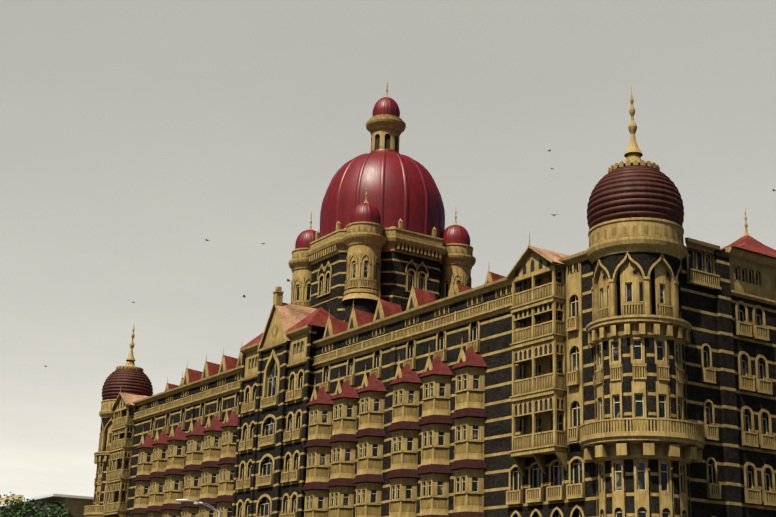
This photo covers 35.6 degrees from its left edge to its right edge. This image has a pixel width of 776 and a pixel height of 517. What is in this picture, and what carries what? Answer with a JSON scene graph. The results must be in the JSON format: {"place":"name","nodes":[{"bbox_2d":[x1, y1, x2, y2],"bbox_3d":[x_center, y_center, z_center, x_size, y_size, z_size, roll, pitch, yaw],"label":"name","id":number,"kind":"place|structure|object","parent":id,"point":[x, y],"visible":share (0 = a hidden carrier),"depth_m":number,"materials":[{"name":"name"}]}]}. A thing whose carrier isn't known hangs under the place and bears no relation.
{"place":"outdoors","nodes":[
{"label":"outdoors","id":0,"kind":"place"},
{"bbox_2d":[0,492,74,516],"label":"tree","id":1,"kind":"object","parent":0,"point":[11,511],"visible":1,"depth_m":177.10,"materials":[{"name":"green plant"}]},
{"bbox_2d":[0,494,93,516],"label":"building","id":2,"kind":"structure","parent":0,"point":[76,503],"depth_m":203.59,"materials":[{"name":"paint"}]},
{"bbox_2d":[83,327,152,516],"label":"hotel tower","id":3,"kind":"structure","parent":0,"point":[129,377],"depth_m":200.50,"materials":[{"name":"beige stone"}]},
{"bbox_2d":[175,499,219,516],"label":"street lamp","id":4,"kind":"object","parent":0,"point":[187,500],"visible":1,"depth_m":97.39,"materials":[{"name":"silver metal"}]},
{"bbox_2d":[231,286,335,516],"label":"hotel pavilion","id":5,"kind":"structure","parent":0,"point":[277,379],"depth_m":149.92,"materials":[{"name":"beige stone"}]},
{"bbox_2d":[103,231,596,516],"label":"hotel front wings","id":6,"kind":"object","parent":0,"point":[465,401],"visible":1,"depth_m":123.49},
{"bbox_2d":[288,82,475,321],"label":"central dome","id":7,"kind":"structure","parent":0,"point":[386,234],"depth_m":159.96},
{"bbox_2d":[0,0,775,499],"bbox_3d":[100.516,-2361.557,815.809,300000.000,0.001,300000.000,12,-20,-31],"label":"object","id":8,"kind":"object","parent":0,"point":[148,148],"visible":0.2,"depth_m":6587.94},
{"bbox_2d":[579,86,704,516],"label":"hotel tower","id":9,"kind":"structure","parent":0,"point":[642,442],"depth_m":101.39,"materials":[{"name":"beige stone"}]},
{"bbox_2d":[679,211,775,516],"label":"side facade","id":10,"kind":"structure","parent":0,"point":[728,302],"depth_m":105.70,"materials":[{"name":"black stone"}]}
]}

